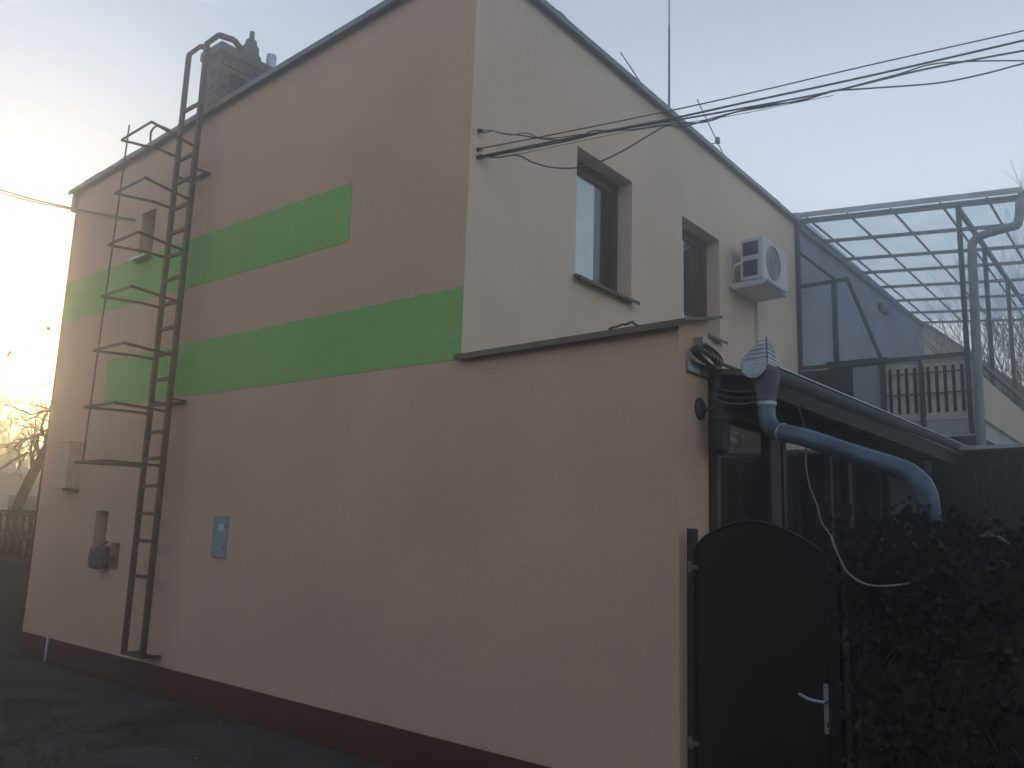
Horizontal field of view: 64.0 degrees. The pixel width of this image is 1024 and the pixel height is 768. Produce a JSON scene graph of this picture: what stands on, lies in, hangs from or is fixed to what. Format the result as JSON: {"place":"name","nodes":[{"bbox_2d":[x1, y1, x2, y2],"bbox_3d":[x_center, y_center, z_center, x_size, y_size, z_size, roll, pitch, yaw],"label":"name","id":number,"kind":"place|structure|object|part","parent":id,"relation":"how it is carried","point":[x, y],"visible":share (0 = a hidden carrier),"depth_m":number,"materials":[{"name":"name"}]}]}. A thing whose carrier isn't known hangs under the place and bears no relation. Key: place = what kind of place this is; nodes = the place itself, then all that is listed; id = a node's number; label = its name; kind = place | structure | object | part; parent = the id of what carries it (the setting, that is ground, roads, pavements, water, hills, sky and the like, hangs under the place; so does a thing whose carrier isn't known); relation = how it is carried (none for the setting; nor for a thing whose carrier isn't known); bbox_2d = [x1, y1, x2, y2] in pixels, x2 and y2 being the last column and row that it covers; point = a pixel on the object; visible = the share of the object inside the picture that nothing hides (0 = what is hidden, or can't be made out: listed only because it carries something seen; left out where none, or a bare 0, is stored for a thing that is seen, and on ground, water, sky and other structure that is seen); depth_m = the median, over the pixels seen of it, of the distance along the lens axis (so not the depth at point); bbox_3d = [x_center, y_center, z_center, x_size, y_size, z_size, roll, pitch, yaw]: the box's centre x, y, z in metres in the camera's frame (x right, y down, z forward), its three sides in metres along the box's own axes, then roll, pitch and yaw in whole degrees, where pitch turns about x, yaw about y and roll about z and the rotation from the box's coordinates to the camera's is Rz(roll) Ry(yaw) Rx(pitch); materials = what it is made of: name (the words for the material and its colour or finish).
{"place":"outdoors","nodes":[
{"label":"outdoors","id":0,"kind":"place"},
{"bbox_2d":[0,466,40,555],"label":"building","id":1,"kind":"structure","parent":0,"point":[11,482],"depth_m":21.13,"materials":[{"name":"paint"}]},
{"bbox_2d":[5,495,36,530],"bbox_3d":[-12.645,3.411,21.325,0.050,1.000,0.900,-6,-13,38],"label":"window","id":2,"kind":"structure","parent":1,"relation":"in","point":[31,501],"depth_m":21.36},
{"bbox_2d":[0,650,380,767],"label":"road","id":3,"kind":"structure","parent":0,"point":[84,711],"depth_m":6.18,"materials":[{"name":"grey asphalt"}]},
{"bbox_2d":[1,654,241,762],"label":"leaf litter","id":4,"kind":"object","parent":3,"relation":"on","point":[125,721],"visible":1,"depth_m":6.19,"materials":[{"name":"brown plant"}]},
{"bbox_2d":[0,639,852,767],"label":"ground","id":5,"kind":"structure","parent":0,"point":[7,646],"depth_m":6.99,"materials":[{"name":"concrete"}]},
{"bbox_2d":[0,506,34,562],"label":"undergrowth","id":6,"kind":"object","parent":5,"relation":"on","point":[23,547],"visible":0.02,"depth_m":12.74,"materials":[{"name":"brown plant"}]},
{"bbox_2d":[0,510,35,642],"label":"scroll fence","id":7,"kind":"object","parent":5,"relation":"on","point":[13,577],"visible":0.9,"depth_m":10.25,"materials":[{"name":"metal"}]},
{"bbox_2d":[0,407,42,467],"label":"distant wood","id":8,"kind":"object","parent":5,"relation":"on","point":[26,449],"depth_m":48.24,"materials":[{"name":"brown plant"}]},
{"bbox_2d":[0,395,50,560],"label":"leaning tree","id":9,"kind":"object","parent":5,"relation":"on","point":[21,497],"visible":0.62,"depth_m":11.75,"materials":[{"name":"brown plant"}]},
{"bbox_2d":[0,376,50,467],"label":"background tree","id":10,"kind":"object","parent":5,"relation":"on","point":[19,414],"visible":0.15,"depth_m":41.61,"materials":[{"name":"brown plant"}]},
{"bbox_2d":[3,390,48,449],"bbox_3d":[-17.404,3.507,32.630,5.508,6.410,3.588,8,-11,-30],"label":"background tree","id":11,"kind":"object","parent":5,"relation":"on","point":[30,420],"visible":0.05,"depth_m":32.52,"materials":[{"name":"brown plant"}]},
{"bbox_2d":[0,388,52,467],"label":"background tree","id":12,"kind":"object","parent":5,"relation":"on","point":[10,454],"visible":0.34,"depth_m":29.34,"materials":[{"name":"brown plant"}]},
{"bbox_2d":[0,367,53,443],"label":"background tree","id":13,"kind":"object","parent":5,"relation":"on","point":[10,417],"visible":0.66,"depth_m":32.61,"materials":[{"name":"brown plant"}]},
{"bbox_2d":[0,350,55,467],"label":"background tree","id":14,"kind":"object","parent":5,"relation":"on","point":[36,397],"visible":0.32,"depth_m":35.08,"materials":[{"name":"brown plant"}]},
{"bbox_2d":[0,326,55,396],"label":"twiggy tree","id":15,"kind":"object","parent":5,"relation":"on","point":[31,350],"visible":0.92,"depth_m":10.62,"materials":[{"name":"brown plant"}]},
{"bbox_2d":[18,0,799,767],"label":"house","id":16,"kind":"structure","parent":5,"relation":"on","point":[438,448],"depth_m":6.68,"materials":[{"name":"beige paint"}]},
{"bbox_2d":[17,213,76,651],"bbox_3d":[-5.657,0.485,10.082,0.129,5.400,0.099,-6,-13,38],"label":"rainwater pipe","id":17,"kind":"object","parent":16,"relation":"attached to","point":[31,550],"visible":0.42,"depth_m":9.92,"materials":[{"name":"brown metal"}]},
{"bbox_2d":[44,633,49,661],"bbox_3d":[-5.160,2.919,9.084,0.038,0.301,0.030,-6,-13,38],"label":"drain pipe","id":18,"kind":"object","parent":16,"relation":"attached to","point":[46,646],"visible":0.95,"depth_m":9.07,"materials":[{"name":"white plastic"}]},
{"bbox_2d":[55,441,81,490],"bbox_3d":[-5.065,0.934,9.350,0.390,0.557,0.145,-6,-13,38],"label":"meter box","id":19,"kind":"object","parent":16,"relation":"attached to","point":[67,466],"visible":1,"depth_m":9.31,"materials":[{"name":"paint"}]},
{"bbox_2d":[87,541,114,568],"bbox_3d":[-4.300,1.784,8.556,0.230,0.294,0.205,-6,-13,38],"label":"gas regulator","id":20,"kind":"object","parent":16,"relation":"attached to","point":[99,557],"visible":1,"depth_m":8.49,"materials":[{"name":"grey metal"}]},
{"bbox_2d":[127,253,150,260],"bbox_3d":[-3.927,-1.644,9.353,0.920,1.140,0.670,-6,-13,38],"label":"window sill","id":21,"kind":"structure","parent":16,"relation":"in","point":[143,255],"depth_m":9.06,"materials":[{"name":"white metal"}]},
{"bbox_2d":[149,125,169,141],"bbox_3d":[-4.005,-2.852,9.268,0.415,0.122,0.089,-6,-13,38],"label":"roof wire","id":22,"kind":"object","parent":16,"relation":"on","point":[150,135],"visible":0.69,"depth_m":9.31,"materials":[{"name":"grey metal"}]},
{"bbox_2d":[75,32,244,658],"bbox_3d":[-3.490,-0.628,8.120,0.653,6.430,1.047,-6,-13,38],"label":"roof ladder","id":23,"kind":"object","parent":16,"relation":"attached to","point":[192,178],"visible":1,"depth_m":8.06,"materials":[{"name":"brown metal"}]},
{"bbox_2d":[210,516,228,557],"bbox_3d":[-2.627,1.369,7.358,0.225,0.367,0.020,-6,-13,38],"label":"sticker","id":24,"kind":"object","parent":16,"relation":"attached to","point":[219,536],"visible":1,"depth_m":7.34,"materials":[{"name":"white plastic"}]},
{"bbox_3d":[-2.625,1.370,7.360,0.225,0.367,0.014,-6,-13,38],"label":"door","id":25,"kind":"part","parent":24,"relation":"part of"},
{"bbox_2d":[573,160,639,304],"bbox_3d":[0.804,-1.427,7.587,0.300,1.247,1.011,-6,-13,38],"label":"window","id":26,"kind":"structure","parent":16,"relation":"in","point":[587,178],"depth_m":7.72,"materials":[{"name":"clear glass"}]},
{"bbox_2d":[608,321,637,329],"bbox_3d":[0.682,-0.361,4.995,0.215,0.049,0.048,-3,-11,27],"label":"rope end","id":27,"kind":"object","parent":16,"relation":"on","point":[624,324],"visible":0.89,"depth_m":5.00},
{"bbox_2d":[620,52,639,80],"bbox_3d":[1.340,-3.054,8.392,0.011,0.311,0.884,-6,-13,38],"label":"roof wire","id":28,"kind":"object","parent":16,"relation":"on","point":[629,66],"visible":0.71,"depth_m":8.21,"materials":[{"name":"grey paint"}]},
{"bbox_2d":[479,90,831,168],"bbox_3d":[0.990,-1.820,5.955,2.542,0.483,0.012,0,-10,12],"label":"overhead cable","id":29,"kind":"object","parent":16,"relation":"attached to","point":[631,145],"visible":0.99,"depth_m":5.97,"materials":[{"name":"black rubber"}]},
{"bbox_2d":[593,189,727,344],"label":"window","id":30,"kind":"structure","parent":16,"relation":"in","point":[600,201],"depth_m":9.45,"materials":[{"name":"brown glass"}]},
{"bbox_2d":[668,0,669,106],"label":"antenna mast","id":31,"kind":"object","parent":16,"relation":"on","point":[669,53],"visible":0.81,"depth_m":8.99,"materials":[{"name":"grey metal"}]},
{"bbox_2d":[686,359,710,378],"bbox_3d":[1.121,-0.089,4.909,0.030,0.070,0.290,-6,-13,38],"label":"metal bracket","id":32,"kind":"object","parent":16,"relation":"attached to","point":[699,369],"visible":0.93,"depth_m":4.88,"materials":[{"name":"metal"}]},
{"bbox_2d":[690,343,723,390],"bbox_3d":[1.175,-0.099,4.915,0.089,0.258,0.355,-6,-13,38],"label":"cable coil","id":33,"kind":"object","parent":32,"relation":"hanging from","point":[698,353],"visible":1,"depth_m":4.95,"materials":[{"name":"black rubber"}]},
{"bbox_2d":[694,336,711,353],"bbox_3d":[1.151,-0.233,4.940,0.060,0.085,0.120,-6,-13,38],"label":"junction box","id":34,"kind":"object","parent":16,"relation":"attached to","point":[700,340],"visible":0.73,"depth_m":4.90,"materials":[{"name":"grey plastic"}]},
{"bbox_2d":[694,398,732,454],"bbox_3d":[1.199,0.252,4.881,0.222,0.343,0.150,0,-10,11],"label":"wall lantern","id":35,"kind":"object","parent":16,"relation":"attached to","point":[720,419],"depth_m":4.84,"materials":[{"name":"black metal"}]},
{"bbox_2d":[697,99,730,168],"bbox_3d":[2.370,-2.917,9.607,0.040,0.520,0.896,-6,-13,38],"label":"antenna rod","id":36,"kind":"object","parent":16,"relation":"attached to","point":[717,140],"visible":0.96,"depth_m":9.63,"materials":[{"name":"grey paint"}]},
{"bbox_2d":[480,60,1023,140],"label":"overhead cable","id":37,"kind":"object","parent":16,"relation":"attached to","point":[770,105],"visible":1,"depth_m":5.80,"materials":[{"name":"black rubber"}]},
{"bbox_2d":[755,302,759,361],"bbox_3d":[3.026,-0.237,10.087,0.034,1.600,0.045,-6,-13,38],"label":"pipe trunking","id":38,"kind":"object","parent":16,"relation":"attached to","point":[756,323],"visible":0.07,"depth_m":10.16,"materials":[{"name":"white plastic"}]},
{"bbox_2d":[729,236,787,302],"bbox_3d":[2.968,-1.352,9.839,0.429,0.612,0.828,-6,-13,38],"label":"air conditioner","id":39,"kind":"object","parent":16,"relation":"attached to","point":[763,264],"visible":1,"depth_m":9.60,"materials":[{"name":"white plastic"}]},
{"bbox_2d":[687,519,846,767],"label":"gate","id":40,"kind":"structure","parent":5,"relation":"on","point":[765,670],"depth_m":4.20,"materials":[{"name":"grey metal"}]},
{"bbox_2d":[708,368,963,753],"bbox_3d":[2.379,1.583,7.352,2.118,2.840,5.515,-6,-13,38],"label":"veranda","id":41,"kind":"object","parent":5,"relation":"on","point":[756,472],"visible":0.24,"depth_m":6.39,"materials":[{"name":"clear glass"}]},
{"bbox_2d":[721,362,738,368],"bbox_3d":[1.402,-0.081,5.051,0.304,0.112,0.037,3,-10,-9],"label":"cable","id":42,"kind":"object","parent":41,"relation":"on","point":[728,366],"visible":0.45,"depth_m":5.04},
{"bbox_2d":[713,385,754,392],"bbox_3d":[1.383,0.025,4.917,0.354,0.056,0.070,-2,-10,20],"label":"slack wire","id":43,"kind":"object","parent":41,"relation":"hanging from","point":[733,391],"visible":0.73,"depth_m":4.93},
{"bbox_2d":[713,392,755,398],"bbox_3d":[1.382,0.065,4.910,0.354,0.056,0.070,-2,-10,20],"label":"slack wire","id":44,"kind":"object","parent":41,"relation":"hanging from","point":[734,397],"visible":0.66,"depth_m":4.91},
{"bbox_2d":[713,398,756,404],"bbox_3d":[1.381,0.099,4.904,0.354,0.056,0.070,-2,-10,20],"label":"slack wire","id":45,"kind":"object","parent":41,"relation":"hanging from","point":[736,403],"visible":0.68,"depth_m":4.90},
{"bbox_2d":[708,391,923,646],"bbox_3d":[2.816,1.280,6.864,0.090,1.700,5.210,-6,-13,38],"label":"window","id":46,"kind":"structure","parent":41,"relation":"in","point":[773,452],"depth_m":5.71,"materials":[{"name":"black glass"}]},
{"bbox_2d":[740,336,969,550],"bbox_3d":[3.535,0.718,6.560,1.048,1.153,6.350,-6,-13,38],"label":"gutter","id":47,"kind":"object","parent":41,"relation":"attached to","point":[916,479],"visible":0.87,"depth_m":4.62,"materials":[{"name":"grey paint"}]},
{"bbox_2d":[793,394,1020,586],"bbox_3d":[1.762,0.483,4.292,0.642,1.063,1.628,4,-10,-13],"label":"hanging cable","id":48,"kind":"object","parent":41,"relation":"hanging from","point":[872,585],"visible":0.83,"depth_m":3.82,"materials":[{"name":"grey plastic"}]},
{"bbox_2d":[794,205,1023,477],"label":"terrace","id":49,"kind":"structure","parent":5,"relation":"on","point":[930,391],"depth_m":10.54,"materials":[{"name":"metal"}]},
{"bbox_2d":[793,187,1023,444],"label":"canopy","id":50,"kind":"object","parent":49,"relation":"attached to","point":[905,253],"visible":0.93,"depth_m":12.08,"materials":[{"name":"metal"}]},
{"bbox_2d":[846,547,1023,767],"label":"hedge","id":51,"kind":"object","parent":5,"relation":"on","point":[1016,730],"depth_m":3.64,"materials":[{"name":"green plant"}]},
{"bbox_2d":[821,457,1023,767],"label":"ivy","id":52,"kind":"object","parent":51,"relation":"attached to","point":[990,550],"visible":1,"depth_m":3.63,"materials":[{"name":"green plant"}]},
{"bbox_2d":[923,160,1023,410],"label":"bare tree","id":53,"kind":"object","parent":5,"relation":"on","point":[995,329],"visible":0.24,"depth_m":18.91,"materials":[{"name":"brown plant"}]},
{"bbox_2d":[0,0,1023,467],"label":"sky","id":54,"kind":"structure","parent":0,"point":[75,74],"materials":[{"name":"blue"}]},
{"bbox_2d":[826,357,895,410],"bbox_3d":[4.818,0.155,11.273,0.800,0.910,0.500,-6,-13,38],"label":"railing","id":55,"kind":"object","parent":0,"point":[863,365],"visible":0.06,"depth_m":11.17,"materials":[{"name":"grey metal"}]},
{"bbox_2d":[796,212,927,548],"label":"neighbouring house","id":56,"kind":"structure","parent":0,"point":[897,332],"depth_m":13.41,"materials":[{"name":"grey paint"}]},
{"bbox_2d":[841,63,1023,90],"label":"overhead cable","id":57,"kind":"object","parent":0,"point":[934,82],"visible":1,"depth_m":5.61,"materials":[{"name":"black rubber"}]},
{"bbox_2d":[921,320,1023,478],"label":"gabled house","id":58,"kind":"structure","parent":0,"point":[958,347],"depth_m":20.35,"materials":[{"name":"tile"}]},
{"bbox_2d":[931,443,1023,550],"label":"shed","id":59,"kind":"structure","parent":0,"point":[952,483],"depth_m":8.86,"materials":[{"name":"concrete"}]},
{"bbox_3d":[-0.244,-1.767,6.168,0.058,0.039,0.036,-6,-13,38],"label":"cable hook","id":60,"kind":"object","parent":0,"visible":0},
{"bbox_2d":[478,30,1023,148],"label":"overhead cable","id":61,"kind":"object","parent":60,"relation":"attached to","point":[758,90],"visible":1,"depth_m":5.81,"materials":[{"name":"black rubber"}]},
{"bbox_3d":[-0.246,-1.704,6.157,0.058,0.039,0.036,-6,-13,38],"label":"cable hook","id":62,"kind":"object","parent":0,"visible":0},
{"bbox_2d":[478,95,833,159],"bbox_3d":[0.988,-1.840,5.907,2.524,0.328,0.006,0,-10,12],"label":"overhead cable","id":63,"kind":"object","parent":62,"relation":"hanging from","point":[659,126],"visible":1,"depth_m":5.89,"materials":[{"name":"black rubber"}]},
{"bbox_2d":[478,39,1023,156],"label":"overhead cable","id":64,"kind":"object","parent":62,"relation":"attached to","point":[801,90],"visible":1,"depth_m":5.79,"materials":[{"name":"black rubber"}]},
{"bbox_2d":[478,50,1023,158],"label":"overhead cable","id":65,"kind":"object","parent":62,"relation":"attached to","point":[914,71],"visible":1,"depth_m":5.77,"materials":[{"name":"black rubber"}]},
{"bbox_3d":[-0.239,-1.916,6.193,0.058,0.039,0.036,-6,-13,38],"label":"cable hook","id":66,"kind":"object","parent":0,"visible":0},
{"bbox_2d":[478,130,619,138],"bbox_3d":[0.264,-1.864,6.070,1.066,0.104,0.008,0,-10,12],"label":"overhead cable","id":67,"kind":"object","parent":66,"relation":"attached to","point":[549,138],"visible":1,"depth_m":6.06,"materials":[{"name":"black rubber"}]},
{"bbox_3d":[-4.334,-1.883,9.380,0.023,0.023,0.050,-6,-13,38],"label":"cable hook","id":68,"kind":"object","parent":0,"visible":0},
{"bbox_2d":[0,189,133,220],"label":"overhead cable","id":69,"kind":"object","parent":68,"relation":"attached to","point":[82,210],"visible":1,"depth_m":10.45,"materials":[{"name":"black rubber"}]}
]}

